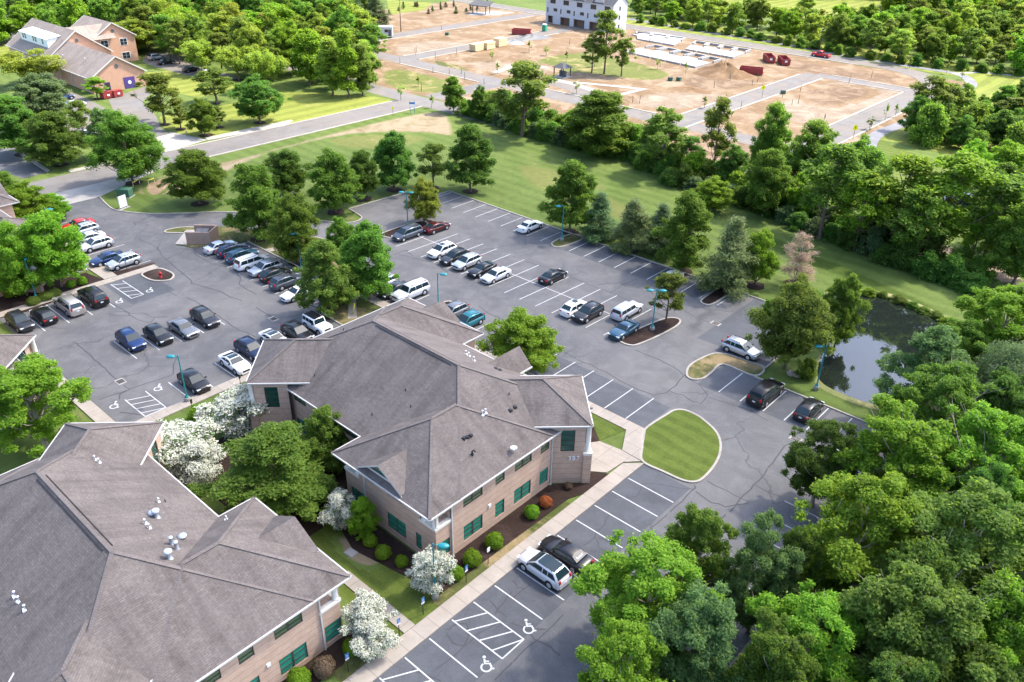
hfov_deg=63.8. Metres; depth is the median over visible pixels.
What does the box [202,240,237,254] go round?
parked car
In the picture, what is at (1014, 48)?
thin tree
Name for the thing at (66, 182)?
road
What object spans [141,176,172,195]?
bare soil
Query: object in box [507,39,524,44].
gravel pile
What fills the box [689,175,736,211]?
maple tree
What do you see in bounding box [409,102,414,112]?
street name sign
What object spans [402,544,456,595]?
dogwood tree
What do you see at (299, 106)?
lawn
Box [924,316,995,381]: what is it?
feathery tree
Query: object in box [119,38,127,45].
window
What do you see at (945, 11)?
woodland tree
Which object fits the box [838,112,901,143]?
kerb
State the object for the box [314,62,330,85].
woodland tree
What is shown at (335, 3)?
woodland tree
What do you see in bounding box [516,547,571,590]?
parked suv
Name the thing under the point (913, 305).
reed clump
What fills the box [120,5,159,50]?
thin tree
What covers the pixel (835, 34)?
maple tree
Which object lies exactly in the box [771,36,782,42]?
shrub
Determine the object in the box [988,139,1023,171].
maple tree
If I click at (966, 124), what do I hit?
maple tree
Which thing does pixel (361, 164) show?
maple tree
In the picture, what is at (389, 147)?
shade tree
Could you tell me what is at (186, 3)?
woodland tree
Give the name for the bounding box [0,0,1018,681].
ground
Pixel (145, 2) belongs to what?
woodland tree
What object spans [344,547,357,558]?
utility cover
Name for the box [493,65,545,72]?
sidewalk
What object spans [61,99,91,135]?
thin tree
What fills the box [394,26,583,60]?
road
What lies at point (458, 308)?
parked suv
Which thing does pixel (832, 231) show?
shrub
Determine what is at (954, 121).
maple tree
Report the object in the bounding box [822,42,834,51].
shrub
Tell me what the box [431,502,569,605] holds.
verge
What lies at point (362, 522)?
maple tree
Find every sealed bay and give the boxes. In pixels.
[104,273,174,304]
[373,464,688,681]
[496,350,669,427]
[565,240,709,297]
[698,299,781,364]
[698,365,831,431]
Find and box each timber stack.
[469,42,483,51]
[481,40,494,49]
[493,37,506,46]
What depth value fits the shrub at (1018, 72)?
239.92 m
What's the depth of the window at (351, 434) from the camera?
76.18 m
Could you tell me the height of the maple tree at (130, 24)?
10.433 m
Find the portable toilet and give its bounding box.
[542,24,546,30]
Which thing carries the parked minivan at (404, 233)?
on the car park at (752, 444)
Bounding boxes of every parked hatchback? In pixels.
[29,306,58,325]
[63,94,74,99]
[142,322,173,346]
[177,367,210,394]
[258,266,291,283]
[559,299,586,317]
[792,397,824,423]
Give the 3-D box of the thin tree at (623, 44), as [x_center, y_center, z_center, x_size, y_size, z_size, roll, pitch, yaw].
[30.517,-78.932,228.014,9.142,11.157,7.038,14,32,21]
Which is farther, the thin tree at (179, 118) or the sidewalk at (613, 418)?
the thin tree at (179, 118)
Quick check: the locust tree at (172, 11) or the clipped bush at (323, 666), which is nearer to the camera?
the clipped bush at (323, 666)
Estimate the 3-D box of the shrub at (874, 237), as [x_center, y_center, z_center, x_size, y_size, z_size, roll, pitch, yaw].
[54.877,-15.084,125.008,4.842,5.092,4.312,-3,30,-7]
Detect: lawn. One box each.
[0,45,9,66]
[146,71,239,97]
[160,91,391,137]
[309,523,438,637]
[312,129,436,152]
[330,531,383,571]
[333,638,385,681]
[387,0,431,13]
[435,61,467,70]
[504,161,620,199]
[531,51,677,81]
[588,188,644,223]
[591,413,623,439]
[626,12,1012,75]
[720,217,961,320]
[723,0,881,25]
[815,271,934,301]
[877,140,976,206]
[880,73,1023,156]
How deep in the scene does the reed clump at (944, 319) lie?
106.56 m
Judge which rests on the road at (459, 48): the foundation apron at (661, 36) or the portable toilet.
the portable toilet
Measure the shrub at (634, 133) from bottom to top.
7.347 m
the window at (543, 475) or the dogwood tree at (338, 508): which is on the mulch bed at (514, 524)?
the dogwood tree at (338, 508)
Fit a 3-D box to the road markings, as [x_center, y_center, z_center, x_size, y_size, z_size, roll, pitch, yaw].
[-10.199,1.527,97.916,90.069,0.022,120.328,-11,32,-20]
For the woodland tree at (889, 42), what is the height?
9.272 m
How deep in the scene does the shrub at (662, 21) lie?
304.29 m
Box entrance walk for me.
[590,441,640,472]
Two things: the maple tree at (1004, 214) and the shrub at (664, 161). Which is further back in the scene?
the shrub at (664, 161)
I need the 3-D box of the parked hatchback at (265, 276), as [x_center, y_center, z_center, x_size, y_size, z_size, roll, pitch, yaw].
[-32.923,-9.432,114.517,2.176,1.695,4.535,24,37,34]
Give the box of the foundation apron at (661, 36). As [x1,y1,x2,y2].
[632,32,681,41]
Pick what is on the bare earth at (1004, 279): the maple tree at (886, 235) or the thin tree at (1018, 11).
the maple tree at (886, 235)
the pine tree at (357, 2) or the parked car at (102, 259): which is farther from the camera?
the pine tree at (357, 2)
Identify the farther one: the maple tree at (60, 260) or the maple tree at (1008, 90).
the maple tree at (1008, 90)
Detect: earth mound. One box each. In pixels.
[672,85,710,94]
[693,60,757,79]
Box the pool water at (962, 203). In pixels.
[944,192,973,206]
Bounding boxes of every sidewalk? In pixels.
[0,264,158,317]
[21,217,116,279]
[58,376,114,421]
[68,162,108,172]
[135,373,248,421]
[205,120,292,139]
[343,463,643,681]
[344,571,414,632]
[348,299,356,318]
[358,294,643,429]
[470,11,514,14]
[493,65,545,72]
[541,78,592,90]
[577,82,645,94]
[622,429,645,460]
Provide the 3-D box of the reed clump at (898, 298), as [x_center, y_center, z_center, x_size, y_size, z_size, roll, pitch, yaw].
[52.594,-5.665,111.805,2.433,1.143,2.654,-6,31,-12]
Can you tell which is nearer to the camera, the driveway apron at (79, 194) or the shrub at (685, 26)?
the driveway apron at (79, 194)
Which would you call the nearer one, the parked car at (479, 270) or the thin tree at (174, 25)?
the parked car at (479, 270)
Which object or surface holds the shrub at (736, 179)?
on the bare earth at (1004, 279)
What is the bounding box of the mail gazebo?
[553,62,572,78]
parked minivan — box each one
[233,253,268,271]
[391,222,422,241]
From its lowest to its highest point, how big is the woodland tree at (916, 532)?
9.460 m
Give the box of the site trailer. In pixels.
[379,25,392,36]
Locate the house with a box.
[5,15,146,93]
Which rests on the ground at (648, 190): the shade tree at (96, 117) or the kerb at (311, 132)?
the kerb at (311, 132)
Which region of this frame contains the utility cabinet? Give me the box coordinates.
[116,186,134,197]
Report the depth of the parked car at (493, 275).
115.00 m
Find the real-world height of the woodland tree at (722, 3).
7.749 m
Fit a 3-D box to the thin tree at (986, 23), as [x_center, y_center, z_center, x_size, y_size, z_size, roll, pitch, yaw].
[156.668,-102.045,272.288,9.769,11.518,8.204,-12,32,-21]
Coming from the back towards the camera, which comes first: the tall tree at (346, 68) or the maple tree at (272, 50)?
the maple tree at (272, 50)
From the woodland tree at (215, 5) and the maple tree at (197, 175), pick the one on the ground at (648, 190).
the woodland tree at (215, 5)
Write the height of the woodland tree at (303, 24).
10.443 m
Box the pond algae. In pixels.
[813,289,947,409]
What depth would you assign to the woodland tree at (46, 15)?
247.06 m
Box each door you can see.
[104,82,110,90]
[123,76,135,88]
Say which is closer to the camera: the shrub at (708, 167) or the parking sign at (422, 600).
the parking sign at (422, 600)
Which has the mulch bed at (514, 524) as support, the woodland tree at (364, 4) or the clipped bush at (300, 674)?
the clipped bush at (300, 674)
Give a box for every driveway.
[0,148,46,177]
[108,87,170,136]
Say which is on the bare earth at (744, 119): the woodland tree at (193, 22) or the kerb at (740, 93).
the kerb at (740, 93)
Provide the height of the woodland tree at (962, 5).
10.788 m
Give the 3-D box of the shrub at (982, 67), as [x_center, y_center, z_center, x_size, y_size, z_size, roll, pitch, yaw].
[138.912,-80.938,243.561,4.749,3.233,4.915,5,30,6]
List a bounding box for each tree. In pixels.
[0,0,7,20]
[0,8,13,45]
[0,25,19,42]
[0,48,67,80]
[0,93,39,153]
[0,170,26,208]
[0,219,51,296]
[0,349,94,457]
[3,0,31,7]
[4,180,58,217]
[7,0,38,31]
[7,71,73,115]
[12,109,92,166]
[13,0,56,16]
[19,208,89,287]
[33,0,62,23]
[35,7,61,25]
[35,192,72,218]
[56,0,90,27]
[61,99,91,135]
[69,0,101,19]
[80,76,109,98]
[81,108,170,183]
[85,107,121,148]
[86,0,118,21]
[111,0,153,31]
[113,16,159,51]
[117,0,157,24]
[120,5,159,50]
[128,71,184,124]
[141,13,181,59]
[148,0,180,13]
[156,4,181,42]
[156,148,228,203]
[156,415,218,477]
[160,5,198,54]
[160,17,191,64]
[162,104,189,128]
[165,0,197,10]
[170,438,228,486]
[172,13,206,40]
[174,39,221,69]
[179,7,191,13]
[184,97,220,134]
[186,420,342,521]
[189,0,214,16]
[189,66,234,103]
[190,0,204,9]
[193,30,219,64]
[193,382,271,442]
[198,6,218,16]
[198,16,216,36]
[203,10,234,48]
[205,0,227,32]
[206,32,230,68]
[212,43,255,79]
[212,104,226,126]
[214,162,287,241]
[219,1,245,44]
[221,15,254,40]
[226,72,291,122]
[229,19,267,75]
[232,0,266,31]
[236,49,290,81]
[242,10,264,28]
[253,5,298,40]
[254,11,272,37]
[259,41,287,79]
[260,1,292,28]
[260,191,322,262]
[261,148,315,196]
[263,29,280,55]
[265,19,298,73]
[270,22,284,54]
[272,0,301,14]
[286,14,305,28]
[290,27,322,85]
[291,0,313,29]
[292,238,361,317]
[296,17,308,28]
[298,403,348,473]
[303,147,364,212]
[305,0,315,12]
[305,3,332,24]
[305,47,321,81]
[307,11,332,35]
[311,36,342,95]
[313,25,331,38]
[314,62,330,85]
[315,0,336,16]
[317,487,356,530]
[321,4,356,37]
[323,216,353,267]
[328,0,355,11]
[331,22,363,47]
[331,27,358,97]
[334,35,350,55]
[335,0,363,12]
[336,219,399,300]
[338,587,397,647]
[345,495,382,540]
[348,43,372,95]
[348,149,380,198]
[349,612,400,664]
[351,0,373,20]
[353,9,377,38]
[353,16,371,28]
[354,39,378,62]
[355,0,371,10]
[355,24,388,61]
[357,39,374,60]
[363,53,382,85]
[364,0,392,24]
[364,31,379,52]
[370,129,419,189]
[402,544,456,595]
[403,176,441,222]
[415,142,449,186]
[441,76,465,112]
[442,123,496,191]
[466,84,490,120]
[475,306,565,374]
[483,59,557,136]
[536,158,598,231]
[560,89,633,154]
[561,106,582,136]
[569,529,727,658]
[574,617,669,681]
[576,191,618,243]
[579,34,602,72]
[587,7,625,73]
[607,37,638,75]
[608,197,657,256]
[629,0,645,15]
[635,130,657,144]
[639,100,689,158]
[640,202,672,258]
[642,0,661,12]
[643,270,688,321]
[644,0,669,15]
[645,577,746,681]
[650,190,713,271]
[662,501,740,588]
[663,1,683,20]
[666,0,690,16]
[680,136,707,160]
[682,0,704,25]
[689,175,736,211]
[690,215,763,303]
[695,0,710,14]
[697,0,718,28]
[701,95,738,161]
[710,6,726,24]
[711,505,809,633]
[711,606,822,681]
[712,144,750,180]
[715,0,729,18]
[720,3,746,30]
[725,1,739,14]
[738,227,780,285]
[739,0,754,20]
[741,147,797,216]
[744,272,837,369]
[744,578,873,681]
[745,0,768,25]
[745,0,771,29]
[748,99,793,174]
[765,7,787,35]
[772,530,824,615]
[775,6,804,35]
[776,418,858,507]
[779,470,924,616]
[780,230,819,283]
[784,171,809,211]
[785,116,840,182]
[789,5,804,18]
[790,0,818,18]
[798,140,879,239]
[799,12,824,42]
[802,8,824,32]
[814,393,960,501]
[817,8,828,29]
[819,559,997,681]
[820,11,857,46]
[820,18,832,34]
[820,132,894,202]
[821,273,871,347]
[824,3,855,27]
[825,654,942,681]
[827,190,865,214]
[834,2,856,16]
[835,169,895,250]
[846,13,872,47]
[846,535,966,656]
[851,3,878,26]
[858,18,888,49]
[863,206,895,238]
[864,485,914,540]
[865,151,969,243]
[866,526,930,547]
[868,11,897,37]
[872,17,902,53]
[872,323,971,414]
[880,0,902,11]
[881,6,900,35]
[883,187,951,247]
[885,28,912,58]
[887,30,917,61]
[888,358,1000,444]
[890,4,906,13]
[892,12,915,33]
[895,475,1023,653]
[897,28,915,48]
[897,94,931,131]
[899,0,919,12]
[907,0,933,17]
[908,74,955,103]
[909,6,931,36]
[912,149,1010,242]
[913,28,936,53]
[914,11,943,37]
[915,24,932,41]
[916,194,951,252]
[920,27,951,63]
[921,399,1023,527]
[922,3,952,24]
[923,26,941,40]
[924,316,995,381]
[925,0,945,7]
[932,82,978,115]
[937,12,968,43]
[938,113,959,141]
[939,337,1023,429]
[942,35,965,61]
[943,455,1023,537]
[944,0,979,9]
[946,114,976,148]
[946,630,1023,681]
[950,0,975,11]
[950,138,994,171]
[950,171,1023,255]
[951,29,970,56]
[952,7,978,35]
[952,282,1023,363]
[953,27,989,58]
[954,91,966,116]
[955,1,976,13]
[956,102,973,120]
[956,566,1023,680]
[957,101,994,138]
[961,82,976,105]
[961,207,997,256]
[966,542,1023,577]
[968,161,1023,214]
[970,159,1005,189]
[971,34,993,62]
[972,5,1001,28]
[972,15,1001,36]
[973,0,1000,17]
[973,108,1023,145]
[973,196,1023,284]
[973,364,1023,432]
[975,5,993,15]
[976,189,1020,223]
[977,0,1005,11]
[978,94,989,102]
[980,44,1007,68]
[981,23,997,42]
[982,27,1002,55]
[982,99,993,118]
[985,440,1015,459]
[988,84,1017,112]
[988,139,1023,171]
[994,96,1023,110]
[995,34,1016,59]
[995,120,1023,156]
[996,13,1016,41]
[998,0,1022,25]
[1005,0,1023,16]
[1005,24,1023,42]
[1005,35,1023,68]
[1005,36,1023,51]
[1006,4,1023,23]
[1009,88,1023,102]
[1011,29,1023,51]
[1012,108,1023,115]
[1012,336,1023,385]
[1013,79,1023,93]
[1014,17,1023,36]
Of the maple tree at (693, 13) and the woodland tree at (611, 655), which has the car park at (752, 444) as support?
the woodland tree at (611, 655)
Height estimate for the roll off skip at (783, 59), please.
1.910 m
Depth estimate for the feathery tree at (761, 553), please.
58.54 m
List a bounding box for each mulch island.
[143,269,172,279]
[381,221,426,236]
[622,318,678,343]
[702,287,727,303]
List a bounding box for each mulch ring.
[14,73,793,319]
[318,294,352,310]
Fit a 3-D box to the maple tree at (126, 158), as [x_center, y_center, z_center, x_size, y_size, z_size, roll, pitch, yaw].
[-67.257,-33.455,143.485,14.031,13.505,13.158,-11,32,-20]
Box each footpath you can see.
[629,18,976,146]
[953,71,1023,76]
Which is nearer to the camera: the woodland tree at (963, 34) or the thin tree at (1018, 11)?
the woodland tree at (963, 34)
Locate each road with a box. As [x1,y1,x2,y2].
[28,100,422,193]
[283,64,413,99]
[352,13,536,41]
[373,51,786,144]
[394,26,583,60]
[397,95,629,161]
[425,83,498,99]
[450,0,934,172]
[546,80,590,98]
[673,73,819,126]
[813,73,909,91]
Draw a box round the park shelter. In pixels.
[468,0,494,15]
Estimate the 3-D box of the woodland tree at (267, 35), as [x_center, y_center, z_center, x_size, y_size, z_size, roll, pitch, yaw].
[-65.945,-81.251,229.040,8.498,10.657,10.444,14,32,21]
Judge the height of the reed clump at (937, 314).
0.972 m
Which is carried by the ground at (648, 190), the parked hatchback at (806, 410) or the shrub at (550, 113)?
the shrub at (550, 113)
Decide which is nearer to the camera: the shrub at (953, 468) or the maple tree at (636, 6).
the shrub at (953, 468)
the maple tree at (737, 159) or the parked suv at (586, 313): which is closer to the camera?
the parked suv at (586, 313)
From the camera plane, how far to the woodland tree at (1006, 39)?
252.41 m
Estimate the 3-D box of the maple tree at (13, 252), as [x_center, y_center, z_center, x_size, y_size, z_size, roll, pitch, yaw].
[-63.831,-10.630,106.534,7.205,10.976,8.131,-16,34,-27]
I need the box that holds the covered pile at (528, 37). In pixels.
[516,34,552,41]
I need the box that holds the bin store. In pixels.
[185,224,218,243]
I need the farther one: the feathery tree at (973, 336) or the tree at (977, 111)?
the tree at (977, 111)
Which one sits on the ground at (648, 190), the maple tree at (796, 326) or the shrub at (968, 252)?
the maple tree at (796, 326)
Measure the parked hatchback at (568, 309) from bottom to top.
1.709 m
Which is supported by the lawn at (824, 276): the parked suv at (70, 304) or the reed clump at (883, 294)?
the reed clump at (883, 294)
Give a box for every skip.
[99,90,112,98]
[109,89,122,96]
[195,228,208,231]
[512,28,531,34]
[739,65,763,74]
[763,53,775,62]
[777,55,790,64]
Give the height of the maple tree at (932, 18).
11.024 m
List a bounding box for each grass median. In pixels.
[177,226,337,269]
[328,297,379,323]
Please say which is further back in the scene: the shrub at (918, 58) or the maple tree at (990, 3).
the maple tree at (990, 3)
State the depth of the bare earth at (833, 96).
215.64 m
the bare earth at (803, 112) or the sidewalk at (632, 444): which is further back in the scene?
the bare earth at (803, 112)
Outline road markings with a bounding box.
[29,192,876,681]
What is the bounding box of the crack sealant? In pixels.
[72,210,788,681]
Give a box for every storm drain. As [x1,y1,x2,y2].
[114,378,126,384]
[268,316,278,321]
[710,321,720,325]
[789,436,803,441]
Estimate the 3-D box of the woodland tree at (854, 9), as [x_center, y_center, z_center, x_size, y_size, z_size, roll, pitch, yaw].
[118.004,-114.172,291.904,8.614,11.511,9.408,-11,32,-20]
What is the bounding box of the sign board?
[117,194,130,209]
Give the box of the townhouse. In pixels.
[546,0,628,32]
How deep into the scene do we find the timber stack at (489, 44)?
259.52 m
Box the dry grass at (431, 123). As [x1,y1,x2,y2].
[132,110,460,200]
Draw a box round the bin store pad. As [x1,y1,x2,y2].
[175,230,193,244]
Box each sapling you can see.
[395,84,405,97]
[573,78,580,93]
[866,116,875,128]
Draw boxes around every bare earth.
[351,10,964,145]
[378,1,506,26]
[386,40,474,57]
[461,60,560,76]
[625,90,735,112]
[625,109,673,143]
[673,69,763,92]
[685,139,836,187]
[762,80,899,126]
[767,56,908,85]
[771,204,1023,286]
[790,84,881,108]
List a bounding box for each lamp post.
[23,257,36,296]
[166,354,189,401]
[289,232,301,268]
[398,191,413,224]
[431,543,449,600]
[437,273,446,301]
[555,205,563,240]
[646,289,666,330]
[813,344,826,390]
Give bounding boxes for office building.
[0,183,46,296]
[0,334,49,429]
[0,421,351,681]
[245,297,593,557]
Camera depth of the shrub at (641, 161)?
157.53 m
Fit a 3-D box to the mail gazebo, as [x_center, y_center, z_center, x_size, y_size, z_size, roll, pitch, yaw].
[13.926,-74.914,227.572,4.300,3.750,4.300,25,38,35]
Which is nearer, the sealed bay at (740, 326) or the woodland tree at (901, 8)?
the sealed bay at (740, 326)
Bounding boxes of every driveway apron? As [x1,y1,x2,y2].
[56,168,160,203]
[157,132,205,150]
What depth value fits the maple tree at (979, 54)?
251.97 m
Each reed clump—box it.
[861,287,878,297]
[877,291,887,298]
[888,294,908,304]
[906,300,919,309]
[915,306,930,314]
[928,310,944,318]
[936,317,957,325]
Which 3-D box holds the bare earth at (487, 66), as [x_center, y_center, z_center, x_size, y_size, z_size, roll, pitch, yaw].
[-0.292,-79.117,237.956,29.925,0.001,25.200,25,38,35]
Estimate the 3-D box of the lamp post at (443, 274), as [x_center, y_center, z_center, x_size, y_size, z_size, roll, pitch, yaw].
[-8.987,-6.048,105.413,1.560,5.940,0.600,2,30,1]
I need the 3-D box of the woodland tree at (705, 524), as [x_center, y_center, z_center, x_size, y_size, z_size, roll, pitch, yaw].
[14.085,16.677,62.368,5.634,10.588,5.707,-1,30,-3]
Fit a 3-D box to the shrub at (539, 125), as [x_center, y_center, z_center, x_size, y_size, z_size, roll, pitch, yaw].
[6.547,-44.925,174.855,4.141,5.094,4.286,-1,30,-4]
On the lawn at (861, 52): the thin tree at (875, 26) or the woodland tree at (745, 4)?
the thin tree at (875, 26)
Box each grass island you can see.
[166,227,193,231]
[552,234,581,245]
[642,410,718,480]
[688,354,762,377]
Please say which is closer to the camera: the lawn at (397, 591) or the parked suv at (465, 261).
the lawn at (397, 591)
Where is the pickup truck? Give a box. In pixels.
[811,50,830,57]
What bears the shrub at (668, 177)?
on the ground at (648, 190)
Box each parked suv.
[4,309,35,333]
[52,293,85,316]
[74,220,100,232]
[76,285,109,307]
[79,234,114,253]
[105,250,141,270]
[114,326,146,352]
[147,53,165,60]
[233,335,260,361]
[247,257,282,277]
[268,273,300,291]
[280,319,314,337]
[302,310,332,335]
[376,272,398,292]
[391,277,430,301]
[427,240,456,259]
[447,299,469,316]
[451,251,481,271]
[457,308,484,326]
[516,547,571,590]
[572,300,603,323]
[720,335,761,360]
[745,378,784,408]
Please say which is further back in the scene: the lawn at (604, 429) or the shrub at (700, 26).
the shrub at (700, 26)
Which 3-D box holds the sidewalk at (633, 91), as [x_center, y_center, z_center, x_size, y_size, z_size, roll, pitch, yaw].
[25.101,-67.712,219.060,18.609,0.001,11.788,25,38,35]
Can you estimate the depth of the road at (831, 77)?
229.02 m
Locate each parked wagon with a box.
[189,305,220,328]
[215,242,249,258]
[224,247,258,263]
[439,246,468,265]
[610,300,642,321]
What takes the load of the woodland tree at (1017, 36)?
on the ground at (648, 190)
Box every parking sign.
[345,652,348,670]
[397,618,400,635]
[421,597,424,614]
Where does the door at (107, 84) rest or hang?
in the house
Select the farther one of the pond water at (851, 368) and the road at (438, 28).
the road at (438, 28)
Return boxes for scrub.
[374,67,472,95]
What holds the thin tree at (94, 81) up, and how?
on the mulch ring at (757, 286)
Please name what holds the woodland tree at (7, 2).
on the ground at (648, 190)
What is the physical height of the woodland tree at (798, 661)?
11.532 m
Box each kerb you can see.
[20,153,49,171]
[99,196,361,222]
[141,268,174,281]
[150,100,396,155]
[164,226,194,233]
[209,106,421,156]
[247,241,359,324]
[350,190,779,367]
[379,16,532,40]
[382,220,427,237]
[399,63,478,81]
[403,31,540,55]
[418,33,558,59]
[488,6,857,64]
[492,3,866,60]
[545,88,655,113]
[551,233,583,247]
[619,317,680,345]
[640,409,721,482]
[678,74,799,114]
[686,78,822,127]
[686,352,764,379]
[700,287,731,305]
[728,376,865,666]
[787,92,903,143]
[833,75,910,88]
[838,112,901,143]
[840,81,903,91]
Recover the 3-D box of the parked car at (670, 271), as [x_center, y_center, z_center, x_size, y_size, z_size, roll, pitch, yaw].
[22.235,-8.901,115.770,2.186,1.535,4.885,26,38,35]
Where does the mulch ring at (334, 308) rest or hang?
on the car park at (752, 444)
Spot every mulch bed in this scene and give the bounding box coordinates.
[0,262,154,317]
[209,427,607,681]
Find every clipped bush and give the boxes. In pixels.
[3,289,13,297]
[65,279,75,287]
[76,276,87,284]
[286,666,311,681]
[311,655,335,679]
[342,637,354,657]
[362,533,377,547]
[375,544,391,560]
[395,554,408,567]
[447,565,464,581]
[462,547,481,567]
[484,531,503,550]
[524,504,539,519]
[539,495,552,507]
[565,482,572,489]
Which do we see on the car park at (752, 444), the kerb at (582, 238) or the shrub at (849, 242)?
the kerb at (582, 238)
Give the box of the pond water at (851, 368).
[817,293,983,403]
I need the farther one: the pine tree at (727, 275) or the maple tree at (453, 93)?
the maple tree at (453, 93)
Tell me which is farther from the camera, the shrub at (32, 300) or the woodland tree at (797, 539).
the shrub at (32, 300)
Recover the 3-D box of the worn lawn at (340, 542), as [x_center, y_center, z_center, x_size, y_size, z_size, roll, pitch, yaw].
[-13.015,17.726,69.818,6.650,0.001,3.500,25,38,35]
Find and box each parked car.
[62,217,94,228]
[77,230,105,243]
[89,250,121,266]
[156,58,175,64]
[167,317,199,339]
[182,66,200,72]
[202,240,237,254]
[217,350,250,375]
[257,328,285,341]
[279,285,307,302]
[377,280,406,299]
[423,221,450,234]
[466,261,496,278]
[480,266,511,284]
[516,220,543,233]
[538,268,567,284]
[538,534,594,573]
[607,319,640,340]
[667,269,684,281]
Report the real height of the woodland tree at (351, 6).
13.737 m
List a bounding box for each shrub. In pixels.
[25,296,40,305]
[37,290,54,300]
[49,287,61,295]
[185,403,212,422]
[453,100,471,115]
[472,106,487,120]
[484,90,498,103]
[484,103,497,122]
[491,109,500,125]
[497,112,512,129]
[498,90,511,101]
[507,116,521,130]
[512,118,530,135]
[518,107,531,120]
[524,121,536,137]
[527,106,544,123]
[534,118,546,140]
[540,108,558,122]
[541,120,560,143]
[548,112,563,123]
[552,126,568,146]
[558,112,573,125]
[563,136,579,149]
[584,143,609,157]
[605,137,627,159]
[620,141,636,160]
[621,122,644,152]
[628,142,650,164]
[633,150,651,171]
[635,13,644,22]
[643,151,661,173]
[648,16,658,23]
[653,153,678,176]
[657,16,667,25]
[657,166,678,185]
[667,142,686,168]
[670,19,678,26]
[676,161,694,189]
[680,23,689,28]
[680,149,706,181]
[681,175,702,192]
[693,21,706,31]
[697,158,716,182]
[707,21,719,32]
[715,168,730,181]
[720,27,732,34]
[726,170,748,187]
[727,183,735,202]
[730,184,751,207]
[734,27,746,36]
[739,199,759,212]
[745,29,755,38]
[752,32,766,40]
[757,201,779,217]
[760,298,774,317]
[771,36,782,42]
[772,204,797,224]
[782,34,793,45]
[785,211,810,230]
[794,36,808,47]
[794,357,818,380]
[797,204,829,220]
[804,216,831,237]
[805,39,821,49]
[819,618,839,648]
[820,222,845,242]
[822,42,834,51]
[824,201,855,227]
[833,44,843,54]
[833,225,864,253]
[839,212,867,236]
[842,46,856,57]
[855,225,887,254]
[862,50,878,59]
[866,213,900,243]
[867,242,898,266]
[881,52,892,61]
[889,218,920,248]
[895,55,907,63]
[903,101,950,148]
[909,53,923,66]
[909,249,943,281]
[916,231,952,261]
[930,95,957,126]
[931,57,944,68]
[931,251,967,288]
[940,445,972,472]
[946,244,977,262]
[947,271,988,294]
[954,58,969,70]
[963,253,999,285]
[965,129,989,152]
[973,62,989,72]
[991,63,1005,73]
[1008,100,1022,111]
[1010,68,1023,76]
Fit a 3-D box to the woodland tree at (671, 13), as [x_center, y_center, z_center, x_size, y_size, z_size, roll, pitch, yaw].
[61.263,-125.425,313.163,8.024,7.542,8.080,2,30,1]
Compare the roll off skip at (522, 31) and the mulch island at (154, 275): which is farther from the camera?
the roll off skip at (522, 31)
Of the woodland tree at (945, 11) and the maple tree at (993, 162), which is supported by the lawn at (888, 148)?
the maple tree at (993, 162)
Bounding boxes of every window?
[17,350,25,361]
[100,40,108,46]
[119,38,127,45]
[121,51,130,58]
[151,440,158,462]
[198,669,220,681]
[238,645,253,664]
[250,676,259,681]
[264,387,279,406]
[273,613,302,639]
[279,642,307,674]
[294,395,305,405]
[297,417,306,432]
[324,618,341,642]
[346,429,357,438]
[352,486,363,499]
[387,511,405,537]
[416,532,421,548]
[437,537,449,551]
[463,487,481,506]
[464,514,481,539]
[495,472,503,484]
[495,499,503,517]
[514,480,529,503]
[515,454,530,471]
[539,467,547,485]
[541,440,548,453]
[560,430,575,450]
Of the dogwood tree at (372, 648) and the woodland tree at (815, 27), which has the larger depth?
the woodland tree at (815, 27)
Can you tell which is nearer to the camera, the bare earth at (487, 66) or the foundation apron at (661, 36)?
the bare earth at (487, 66)
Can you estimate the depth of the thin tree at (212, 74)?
192.88 m
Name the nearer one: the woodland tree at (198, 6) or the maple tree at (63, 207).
the maple tree at (63, 207)
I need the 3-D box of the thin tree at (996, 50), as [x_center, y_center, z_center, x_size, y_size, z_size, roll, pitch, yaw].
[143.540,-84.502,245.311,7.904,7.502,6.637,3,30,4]
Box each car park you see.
[0,192,887,681]
[45,88,103,142]
[143,50,237,80]
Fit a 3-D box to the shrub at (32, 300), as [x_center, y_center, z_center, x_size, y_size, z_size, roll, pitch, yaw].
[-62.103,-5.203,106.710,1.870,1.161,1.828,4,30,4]
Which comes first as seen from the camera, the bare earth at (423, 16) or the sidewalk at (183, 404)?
the sidewalk at (183, 404)
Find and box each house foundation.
[627,44,722,67]
[636,31,685,45]
[686,40,751,58]
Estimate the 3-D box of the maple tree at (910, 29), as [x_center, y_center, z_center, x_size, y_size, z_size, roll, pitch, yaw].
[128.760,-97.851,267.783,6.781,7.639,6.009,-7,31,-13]
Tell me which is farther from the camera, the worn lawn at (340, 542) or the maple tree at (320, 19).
the maple tree at (320, 19)
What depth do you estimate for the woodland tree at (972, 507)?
55.60 m
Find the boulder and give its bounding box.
[786,369,793,376]
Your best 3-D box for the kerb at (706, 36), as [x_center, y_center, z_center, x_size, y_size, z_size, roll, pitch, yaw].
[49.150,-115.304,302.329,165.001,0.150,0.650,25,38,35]
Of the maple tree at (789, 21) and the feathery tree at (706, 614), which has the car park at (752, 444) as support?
the feathery tree at (706, 614)

